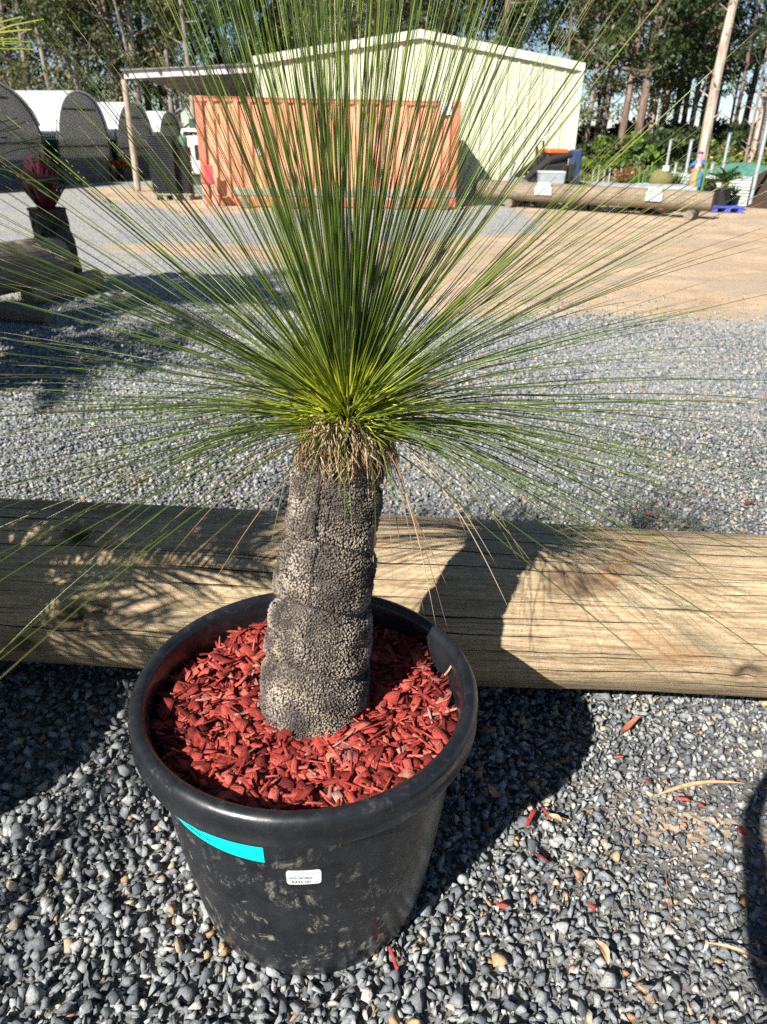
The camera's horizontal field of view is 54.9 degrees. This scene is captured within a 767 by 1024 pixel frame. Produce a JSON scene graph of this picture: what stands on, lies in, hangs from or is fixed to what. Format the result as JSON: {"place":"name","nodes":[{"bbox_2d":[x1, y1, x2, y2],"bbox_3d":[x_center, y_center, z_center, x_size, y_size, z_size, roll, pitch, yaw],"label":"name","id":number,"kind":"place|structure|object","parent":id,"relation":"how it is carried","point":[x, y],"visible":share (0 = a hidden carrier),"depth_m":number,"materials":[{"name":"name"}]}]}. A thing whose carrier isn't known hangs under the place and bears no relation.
{"place":"outdoors","nodes":[
{"label":"outdoors","id":0,"kind":"place"},
{"bbox_2d":[181,119,200,184],"bbox_3d":[-5.628,-11.328,23.237,0.882,1.830,1.800,1,27,0],"label":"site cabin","id":1,"kind":"object","parent":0,"point":[191,129],"visible":0.31,"depth_m":22.54,"materials":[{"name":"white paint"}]},
{"bbox_2d":[0,283,766,1023],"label":"gravel","id":2,"kind":"structure","parent":0,"point":[42,991],"depth_m":1.91,"materials":[{"name":"gravel"}]},
{"bbox_2d":[128,593,477,975],"bbox_3d":[-0.158,0.585,1.601,0.685,0.564,0.685,1,27,0],"label":"plant pot","id":3,"kind":"object","parent":2,"relation":"on","point":[297,892],"visible":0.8,"depth_m":1.37,"materials":[{"name":"plastic"}]},
{"bbox_2d":[151,618,456,845],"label":"wood chips","id":4,"kind":"object","parent":3,"relation":"in","point":[222,748],"visible":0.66,"depth_m":1.42,"materials":[{"name":"wood"}]},
{"bbox_2d":[0,0,766,741],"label":"grass tree","id":5,"kind":"object","parent":4,"relation":"on","point":[338,372],"visible":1,"depth_m":1.22,"materials":[{"name":"green plant"}]},
{"bbox_2d":[653,780,744,796],"bbox_3d":[0.821,0.717,1.930,0.260,0.008,0.026,-4,28,-9],"label":"dry leaf","id":6,"kind":"object","parent":2,"relation":"on","point":[687,785],"visible":1,"depth_m":1.94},
{"bbox_2d":[0,176,766,1023],"bbox_3d":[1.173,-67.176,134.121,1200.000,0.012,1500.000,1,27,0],"label":"ground","id":7,"kind":"structure","parent":0,"point":[738,270],"depth_m":4.46,"materials":[{"name":"gravel"}]},
{"bbox_2d":[0,0,17,89],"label":"gum tree","id":8,"kind":"object","parent":7,"relation":"on","point":[2,8],"visible":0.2,"depth_m":29.14,"materials":[{"name":"green plant"}]},
{"bbox_2d":[0,82,49,189],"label":"polytunnel","id":9,"kind":"structure","parent":7,"relation":"on","point":[12,105],"depth_m":20.30,"materials":[{"name":"black fabric"}]},
{"bbox_2d":[0,302,51,323],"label":"log","id":10,"kind":"object","parent":7,"relation":"on","point":[10,312],"visible":0.84,"depth_m":6.49,"materials":[{"name":"wood"}]},
{"bbox_2d":[0,0,66,89],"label":"gum tree","id":11,"kind":"object","parent":7,"relation":"on","point":[38,74],"visible":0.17,"depth_m":30.03,"materials":[{"name":"green plant"}]},
{"bbox_2d":[7,0,60,89],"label":"thin gum tree","id":12,"kind":"object","parent":7,"relation":"on","point":[41,52],"visible":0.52,"depth_m":27.26,"materials":[{"name":"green plant"}]},
{"bbox_2d":[0,118,72,194],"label":"palm","id":13,"kind":"object","parent":7,"relation":"on","point":[19,178],"visible":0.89,"depth_m":3.63,"materials":[{"name":"green plant"}]},
{"bbox_2d":[0,236,73,295],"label":"log","id":14,"kind":"object","parent":7,"relation":"on","point":[35,250],"visible":0.79,"depth_m":7.06,"materials":[{"name":"wood"}]},
{"bbox_2d":[0,0,90,91],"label":"bushy tree","id":15,"kind":"object","parent":7,"relation":"on","point":[26,83],"visible":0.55,"depth_m":28.11,"materials":[{"name":"green plant"}]},
{"bbox_2d":[0,0,104,100],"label":"bushy tree","id":16,"kind":"object","parent":7,"relation":"on","point":[29,56],"visible":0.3,"depth_m":29.00,"materials":[{"name":"green plant"}]},
{"bbox_2d":[26,206,82,272],"bbox_3d":[-3.377,-2.704,7.644,0.467,0.817,0.414,1,27,0],"label":"stump planter","id":17,"kind":"object","parent":7,"relation":"on","point":[58,212],"visible":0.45,"depth_m":7.42,"materials":[{"name":"plastic"}]},
{"bbox_2d":[18,152,66,209],"bbox_3d":[-3.412,-3.233,7.370,0.425,0.652,0.458,-16,32,-30],"label":"bromeliad","id":18,"kind":"object","parent":17,"relation":"in","point":[37,197],"visible":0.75,"depth_m":7.28,"materials":[{"name":"red plant"}]},
{"bbox_2d":[9,0,104,90],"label":"bushy tree","id":19,"kind":"object","parent":7,"relation":"on","point":[87,57],"visible":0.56,"depth_m":28.01,"materials":[{"name":"green plant"}]},
{"bbox_2d":[20,269,104,303],"bbox_3d":[-3.268,-2.307,7.562,0.209,0.211,0.931,13,30,21],"label":"log","id":20,"kind":"object","parent":7,"relation":"on","point":[28,299],"visible":0.65,"depth_m":7.41,"materials":[{"name":"brown wood"}]},
{"bbox_2d":[36,0,90,89],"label":"gum tree","id":21,"kind":"object","parent":7,"relation":"on","point":[49,22],"visible":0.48,"depth_m":27.93,"materials":[{"name":"green plant"}]},
{"bbox_2d":[14,90,112,184],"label":"polytunnel","id":22,"kind":"structure","parent":7,"relation":"on","point":[59,106],"depth_m":22.35,"materials":[{"name":"black fabric"}]},
{"bbox_2d":[6,1,124,90],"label":"gum tree","id":23,"kind":"object","parent":7,"relation":"on","point":[101,67],"visible":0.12,"depth_m":34.54,"materials":[{"name":"green plant"}]},
{"bbox_2d":[57,0,117,96],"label":"thin gum tree","id":24,"kind":"object","parent":7,"relation":"on","point":[82,29],"visible":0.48,"depth_m":28.47,"materials":[{"name":"green plant"}]},
{"bbox_2d":[41,102,153,179],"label":"polytunnel","id":25,"kind":"structure","parent":7,"relation":"on","point":[121,140],"depth_m":24.69,"materials":[{"name":"black fabric"}]},
{"bbox_2d":[45,0,162,105],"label":"bushy tree","id":26,"kind":"object","parent":7,"relation":"on","point":[104,49],"visible":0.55,"depth_m":28.80,"materials":[{"name":"green plant"}]},
{"bbox_2d":[69,0,143,101],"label":"thin gum tree","id":27,"kind":"object","parent":7,"relation":"on","point":[112,66],"visible":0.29,"depth_m":29.22,"materials":[{"name":"brown plant"}]},
{"bbox_2d":[42,111,181,146],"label":"polytunnel","id":28,"kind":"structure","parent":7,"relation":"on","point":[155,117],"depth_m":26.44,"materials":[{"name":"plastic"}]},
{"bbox_2d":[52,0,187,107],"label":"gum tree","id":29,"kind":"object","parent":7,"relation":"on","point":[136,86],"visible":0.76,"depth_m":28.52,"materials":[{"name":"green plant"}]},
{"bbox_2d":[114,160,131,180],"bbox_3d":[-8.482,-11.218,24.230,0.655,0.638,0.638,1,27,0],"label":"flower pot","id":30,"kind":"object","parent":7,"relation":"on","point":[124,169],"visible":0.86,"depth_m":24.11,"materials":[{"name":"black plastic"}]},
{"bbox_2d":[86,0,188,106],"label":"bushy tree","id":31,"kind":"object","parent":7,"relation":"on","point":[114,71],"visible":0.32,"depth_m":30.08,"materials":[{"name":"green plant"}]},
{"bbox_2d":[90,0,190,110],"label":"gum tree","id":32,"kind":"object","parent":7,"relation":"on","point":[136,19],"visible":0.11,"depth_m":32.32,"materials":[{"name":"green plant"}]},
{"bbox_2d":[110,0,207,113],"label":"thin gum tree","id":33,"kind":"object","parent":7,"relation":"on","point":[169,92],"visible":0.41,"depth_m":29.33,"materials":[{"name":"brown plant"}]},
{"bbox_2d":[118,0,209,128],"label":"bushy tree","id":34,"kind":"object","parent":7,"relation":"on","point":[176,100],"visible":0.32,"depth_m":29.73,"materials":[{"name":"green plant"}]},
{"bbox_2d":[130,0,200,110],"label":"bushy tree","id":35,"kind":"object","parent":7,"relation":"on","point":[162,106],"visible":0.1,"depth_m":33.47,"materials":[{"name":"green plant"}]},
{"bbox_2d":[109,0,226,107],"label":"thin gum tree","id":36,"kind":"object","parent":7,"relation":"on","point":[186,51],"visible":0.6,"depth_m":28.18,"materials":[{"name":"green plant"}]},
{"bbox_2d":[142,2,226,115],"bbox_3d":[-9.479,-22.950,35.407,4.468,11.331,5.255,-4,28,-10],"label":"bushy tree","id":37,"kind":"object","parent":7,"relation":"on","point":[214,60],"visible":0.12,"depth_m":35.52,"materials":[{"name":"green plant"}]},
{"bbox_2d":[121,63,255,191],"bbox_3d":[-5.025,-11.784,22.815,3.608,3.046,8.125,1,27,0],"label":"awning","id":38,"kind":"object","parent":7,"relation":"on","point":[156,76],"visible":0.59,"depth_m":19.86,"materials":[{"name":"metal"}]},
{"bbox_2d":[202,165,217,207],"bbox_3d":[-3.873,-7.207,16.352,0.286,0.852,0.278,1,27,0],"label":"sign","id":39,"kind":"object","parent":7,"relation":"on","point":[209,169],"visible":0.69,"depth_m":16.34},
{"bbox_2d":[173,0,268,65],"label":"gum tree","id":40,"kind":"object","parent":7,"relation":"on","point":[219,58],"visible":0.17,"depth_m":34.77,"materials":[{"name":"green plant"}]},
{"bbox_2d":[193,0,302,63],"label":"bushy tree","id":41,"kind":"object","parent":7,"relation":"on","point":[233,53],"visible":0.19,"depth_m":32.79,"materials":[{"name":"green plant"}]},
{"bbox_2d":[216,1,303,55],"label":"bushy tree","id":42,"kind":"object","parent":7,"relation":"on","point":[232,28],"visible":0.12,"depth_m":34.73,"materials":[{"name":"green plant"}]},
{"bbox_2d":[233,188,305,208],"bbox_3d":[-2.518,-6.985,16.445,1.600,0.409,0.240,-1,27,-5],"label":"timber bench","id":43,"kind":"object","parent":7,"relation":"on","point":[241,198],"visible":0.3,"depth_m":16.28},
{"bbox_2d":[232,0,328,52],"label":"bushy tree","id":44,"kind":"object","parent":7,"relation":"on","point":[278,17],"visible":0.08,"depth_m":32.36,"materials":[{"name":"green plant"}]},
{"bbox_2d":[268,0,368,48],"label":"bushy tree","id":45,"kind":"object","parent":7,"relation":"on","point":[308,23],"visible":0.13,"depth_m":29.08,"materials":[{"name":"green plant"}]},
{"bbox_2d":[193,96,460,207],"bbox_3d":[-1.296,-8.578,17.640,5.827,2.190,2.439,-1,27,-5],"label":"shipping container","id":46,"kind":"object","parent":7,"relation":"on","point":[205,156],"visible":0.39,"depth_m":16.50,"materials":[{"name":"metal"}]},
{"bbox_2d":[302,0,397,45],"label":"bushy tree","id":47,"kind":"object","parent":7,"relation":"on","point":[344,22],"visible":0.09,"depth_m":29.35,"materials":[{"name":"green plant"}]},
{"bbox_2d":[317,0,413,43],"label":"bushy tree","id":48,"kind":"object","parent":7,"relation":"on","point":[353,17],"visible":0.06,"depth_m":29.41,"materials":[{"name":"green plant"}]},
{"bbox_2d":[350,0,396,37],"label":"gum tree","id":49,"kind":"object","parent":7,"relation":"on","point":[373,19],"visible":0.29,"depth_m":28.35,"materials":[{"name":"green plant"}]},
{"bbox_2d":[344,0,443,34],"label":"bushy tree","id":50,"kind":"object","parent":7,"relation":"on","point":[423,12],"visible":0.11,"depth_m":29.02,"materials":[{"name":"green plant"}]},
{"bbox_2d":[253,29,585,197],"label":"shed","id":51,"kind":"structure","parent":7,"relation":"on","point":[565,136],"depth_m":18.95,"materials":[{"name":"metal"}]},
{"bbox_2d":[405,0,490,36],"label":"bushy tree","id":52,"kind":"object","parent":7,"relation":"on","point":[452,21],"visible":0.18,"depth_m":30.41,"materials":[{"name":"green plant"}]},
{"bbox_2d":[418,0,481,37],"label":"thin gum tree","id":53,"kind":"object","parent":7,"relation":"on","point":[466,29],"visible":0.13,"depth_m":30.65,"materials":[{"name":"green plant"}]},
{"bbox_2d":[450,0,548,49],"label":"bushy tree","id":54,"kind":"object","parent":7,"relation":"on","point":[487,37],"visible":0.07,"depth_m":33.12,"materials":[{"name":"green plant"}]},
{"bbox_2d":[436,0,571,49],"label":"gum tree","id":55,"kind":"object","parent":7,"relation":"on","point":[540,6],"visible":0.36,"depth_m":29.62,"materials":[{"name":"green plant"}]},
{"bbox_2d":[443,0,568,52],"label":"gum tree","id":56,"kind":"object","parent":7,"relation":"on","point":[535,23],"visible":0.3,"depth_m":32.04,"materials":[{"name":"green plant"}]},
{"bbox_2d":[490,0,569,52],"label":"bushy tree","id":57,"kind":"object","parent":7,"relation":"on","point":[541,30],"visible":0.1,"depth_m":33.18,"materials":[{"name":"green plant"}]},
{"bbox_2d":[508,134,581,204],"bbox_3d":[3.956,-8.478,18.298,1.715,1.566,1.196,-5,28,-11],"label":"compact loader","id":58,"kind":"object","parent":7,"relation":"on","point":[559,160],"visible":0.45,"depth_m":17.97,"materials":[{"name":"metal"}]},
{"bbox_2d":[534,170,565,206],"bbox_3d":[4.010,-7.799,17.825,0.620,0.780,0.400,1,27,0],"label":"storage crate","id":59,"kind":"object","parent":7,"relation":"on","point":[546,176],"visible":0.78,"depth_m":17.56,"materials":[{"name":"plastic"}]},
{"bbox_2d":[537,0,628,61],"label":"thin gum tree","id":60,"kind":"object","parent":7,"relation":"on","point":[576,52],"visible":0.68,"depth_m":29.80,"materials":[{"name":"green plant"}]},
{"bbox_2d":[536,0,647,59],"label":"gum tree","id":61,"kind":"object","parent":7,"relation":"on","point":[552,37],"visible":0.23,"depth_m":35.21,"materials":[{"name":"green plant"}]},
{"bbox_2d":[474,180,715,210],"bbox_3d":[4.611,-7.201,16.764,5.426,0.422,0.422,16,31,27],"label":"log","id":62,"kind":"object","parent":7,"relation":"on","point":[519,191],"visible":0.74,"depth_m":16.41,"materials":[{"name":"wood"}]},
{"bbox_2d":[580,135,630,174],"bbox_3d":[9.147,-14.449,30.174,2.872,1.711,2.353,4,27,6],"label":"shrub","id":63,"kind":"object","parent":7,"relation":"on","point":[586,163],"visible":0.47,"depth_m":29.87,"materials":[{"name":"green plant"}]},
{"bbox_2d":[554,0,656,171],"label":"bushy tree","id":64,"kind":"object","parent":7,"relation":"on","point":[589,116],"visible":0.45,"depth_m":31.72,"materials":[{"name":"green plant"}]},
{"bbox_2d":[575,2,638,126],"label":"bushy tree","id":65,"kind":"object","parent":7,"relation":"on","point":[586,82],"visible":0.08,"depth_m":46.99,"materials":[{"name":"green plant"}]},
{"bbox_2d":[568,0,650,135],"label":"gum tree","id":66,"kind":"object","parent":7,"relation":"on","point":[603,128],"visible":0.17,"depth_m":34.94,"materials":[{"name":"green plant"}]},
{"bbox_2d":[574,2,644,135],"bbox_3d":[11.487,-24.754,37.485,5.008,13.283,5.232,-23,35,-38],"label":"gum tree","id":67,"kind":"object","parent":7,"relation":"on","point":[604,95],"visible":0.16,"depth_m":37.81,"materials":[{"name":"green plant"}]},
{"bbox_2d":[582,11,638,153],"bbox_3d":[10.604,-22.151,34.872,2.791,11.018,3.528,3,27,5],"label":"thin gum tree","id":68,"kind":"object","parent":7,"relation":"on","point":[599,105],"visible":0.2,"depth_m":35.53,"materials":[{"name":"green plant"}]},
{"bbox_2d":[576,134,649,176],"bbox_3d":[9.914,-14.717,30.476,3.418,1.831,3.484,-11,29,-21],"label":"shrub","id":69,"kind":"object","parent":7,"relation":"on","point":[587,148],"visible":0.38,"depth_m":29.93,"materials":[{"name":"green plant"}]},
{"bbox_2d":[549,0,694,144],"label":"gum tree","id":70,"kind":"object","parent":7,"relation":"on","point":[660,54],"visible":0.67,"depth_m":29.68,"materials":[{"name":"green plant"}]},
{"bbox_2d":[587,116,657,158],"bbox_3d":[13.203,-19.559,39.175,4.732,2.614,4.643,-11,30,-23],"label":"shrub","id":71,"kind":"object","parent":7,"relation":"on","point":[609,131],"visible":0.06,"depth_m":39.42,"materials":[{"name":"green plant"}]},
{"bbox_2d":[611,163,648,182],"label":"shrub","id":72,"kind":"object","parent":7,"relation":"on","point":[630,172],"visible":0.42,"depth_m":27.10,"materials":[{"name":"brown plant"}]},
{"bbox_2d":[600,131,677,175],"bbox_3d":[10.320,-14.285,29.713,3.464,1.894,2.838,-5,28,-12],"label":"shrub","id":73,"kind":"object","parent":7,"relation":"on","point":[639,153],"visible":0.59,"depth_m":29.26,"materials":[{"name":"green plant"}]},
{"bbox_2d":[590,183,696,213],"bbox_3d":[5.984,-7.317,17.212,2.175,0.564,1.170,1,27,0],"label":"flat trailer","id":74,"kind":"object","parent":7,"relation":"on","point":[674,187],"visible":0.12,"depth_m":16.79,"materials":[{"name":"metal"}]},
{"bbox_2d":[571,0,728,132],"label":"gum tree","id":75,"kind":"object","parent":7,"relation":"on","point":[646,86],"visible":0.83,"depth_m":29.50,"materials":[{"name":"green plant"}]},
{"bbox_2d":[595,0,722,115],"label":"gum tree","id":76,"kind":"object","parent":7,"relation":"on","point":[632,24],"visible":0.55,"depth_m":30.75,"materials":[{"name":"green plant"}]},
{"bbox_2d":[649,169,672,183],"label":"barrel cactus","id":77,"kind":"object","parent":7,"relation":"on","point":[662,177],"visible":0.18,"depth_m":17.91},
{"bbox_2d":[634,117,696,142],"bbox_3d":[13.046,-18.038,36.248,4.518,2.579,4.605,-5,28,-11],"label":"shrub","id":78,"kind":"object","parent":7,"relation":"on","point":[671,125],"visible":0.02,"depth_m":35.65,"materials":[{"name":"green plant"}]},
{"bbox_2d":[633,18,703,127],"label":"bushy tree","id":79,"kind":"object","parent":7,"relation":"on","point":[661,106],"visible":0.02,"depth_m":49.65,"materials":[{"name":"green plant"}]},
{"bbox_2d":[608,0,737,133],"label":"gum tree","id":80,"kind":"object","parent":7,"relation":"on","point":[697,64],"visible":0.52,"depth_m":31.07,"materials":[{"name":"green plant"}]},
{"bbox_2d":[643,122,723,172],"bbox_3d":[12.204,-14.481,29.734,3.934,2.171,4.010,-14,31,-26],"label":"shrub","id":81,"kind":"object","parent":7,"relation":"on","point":[661,136],"visible":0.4,"depth_m":29.16,"materials":[{"name":"green plant"}]},
{"bbox_2d":[630,1,739,134],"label":"pale gum tree","id":82,"kind":"object","parent":7,"relation":"on","point":[653,113],"visible":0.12,"depth_m":33.76,"materials":[{"name":"green plant"}]},
{"bbox_2d":[634,0,766,129],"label":"gum tree","id":83,"kind":"object","parent":7,"relation":"on","point":[715,47],"visible":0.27,"depth_m":33.86,"materials":[{"name":"green plant"}]},
{"bbox_2d":[669,0,749,130],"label":"gum tree","id":84,"kind":"object","parent":7,"relation":"on","point":[697,97],"visible":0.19,"depth_m":33.99,"materials":[{"name":"green plant"}]},
{"bbox_2d":[653,0,766,127],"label":"gum tree","id":85,"kind":"object","parent":7,"relation":"on","point":[684,113],"visible":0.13,"depth_m":35.55,"materials":[{"name":"green plant"}]},
{"bbox_2d":[672,171,752,206],"bbox_3d":[8.485,-8.828,20.082,0.709,0.707,3.621,-5,28,-12],"label":"soil bay","id":86,"kind":"object","parent":7,"relation":"on","point":[746,182],"visible":0.23,"depth_m":18.68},
{"bbox_2d":[695,0,738,165],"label":"wooden pole","id":87,"kind":"object","parent":7,"relation":"on","point":[710,110],"visible":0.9,"depth_m":25.85,"materials":[{"name":"beige wood"}]},
{"bbox_2d":[708,205,744,212],"bbox_3d":[8.025,-7.184,17.486,0.720,0.139,0.710,1,27,0],"label":"pallet","id":88,"kind":"object","parent":7,"relation":"on","point":[737,209],"visible":0.66,"depth_m":17.20,"materials":[{"name":"blue plastic"}]},
{"bbox_2d":[714,187,732,205],"bbox_3d":[7.964,-7.418,17.367,0.410,0.380,0.410,1,27,0],"label":"plant pot","id":89,"kind":"object","parent":88,"relation":"on","point":[722,196],"visible":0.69,"depth_m":17.24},
{"bbox_2d":[703,166,742,187],"bbox_3d":[7.967,-7.767,17.141,0.970,0.510,0.954,1,27,0],"label":"cycad","id":90,"kind":"object","parent":89,"relation":"in","point":[723,174],"visible":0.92,"depth_m":17.07,"materials":[{"name":"green plant"}]},
{"bbox_2d":[709,141,749,161],"bbox_3d":[14.059,-14.914,31.342,2.943,1.534,2.922,-7,28,-16],"label":"shrub","id":91,"kind":"object","parent":7,"relation":"on","point":[720,150],"visible":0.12,"depth_m":30.54,"materials":[{"name":"green plant"}]},
{"bbox_2d":[702,148,766,168],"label":"shrub","id":92,"kind":"object","parent":7,"relation":"on","point":[719,161],"visible":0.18,"depth_m":25.54,"materials":[{"name":"green plant"}]},
{"bbox_2d":[706,163,766,176],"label":"tarp heap","id":93,"kind":"object","parent":7,"relation":"on","point":[746,168],"visible":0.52,"depth_m":22.61,"materials":[{"name":"plastic"}]},
{"bbox_2d":[714,0,766,162],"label":"thin gum tree","id":94,"kind":"object","parent":7,"relation":"on","point":[764,34],"visible":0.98,"depth_m":24.11,"materials":[{"name":"green plant"}]},
{"bbox_2d":[716,120,766,151],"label":"shrub","id":95,"kind":"object","parent":7,"relation":"on","point":[739,136],"visible":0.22,"depth_m":30.98,"materials":[{"name":"green plant"}]},
{"bbox_2d":[719,0,765,134],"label":"thin gum tree","id":96,"kind":"object","parent":7,"relation":"on","point":[725,91],"visible":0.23,"depth_m":39.48,"materials":[{"name":"green plant"}]},
{"bbox_2d":[721,0,766,134],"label":"thin gum tree","id":97,"kind":"object","parent":7,"relation":"on","point":[755,29],"visible":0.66,"depth_m":31.48,"materials":[{"name":"green plant"}]},
{"bbox_2d":[721,1,766,128],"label":"gum tree","id":98,"kind":"object","parent":7,"relation":"on","point":[750,97],"visible":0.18,"depth_m":37.97,"materials":[{"name":"green plant"}]},
{"bbox_2d":[743,170,766,208],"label":"soil heap","id":99,"kind":"object","parent":7,"relation":"on","point":[757,201],"visible":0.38,"depth_m":18.78,"materials":[{"name":"soil"}]},
{"bbox_2d":[747,78,766,162],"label":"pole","id":100,"kind":"object","parent":7,"relation":"on","point":[760,126],"visible":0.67,"depth_m":25.53,"materials":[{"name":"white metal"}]},
{"bbox_2d":[748,121,766,203],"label":"steel post","id":101,"kind":"object","parent":7,"relation":"on","point":[762,147],"visible":0.95,"depth_m":18.29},
{"bbox_3d":[1.940,0.563,2.296,0.142,0.141,0.600,1,27,0],"label":"log","id":102,"kind":"object","parent":7,"relation":"on","visible":0},
{"bbox_2d":[0,498,766,697],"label":"log","id":103,"kind":"object","parent":102,"relation":"on","point":[143,609],"visible":0.75,"depth_m":2.01,"materials":[{"name":"brown wood"}]},
{"bbox_2d":[4,0,766,132],"label":"sky","id":104,"kind":"structure","parent":0,"point":[726,104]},
{"bbox_2d":[387,189,455,209],"bbox_3d":[0.834,-7.071,16.727,1.570,0.409,0.240,-1,27,-5],"label":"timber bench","id":105,"kind":"object","parent":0,"point":[400,194],"visible":0.27,"depth_m":16.60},
{"bbox_3d":[-1.551,0.605,1.539,0.685,0.564,0.685,1,27,0],"label":"plant pot","id":106,"kind":"object","parent":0,"visible":0},
{"bbox_2d":[0,13,43,52],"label":"cycad","id":107,"kind":"object","parent":106,"relation":"in","point":[3,39],"visible":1,"depth_m":1.14,"materials":[{"name":"green plant"}]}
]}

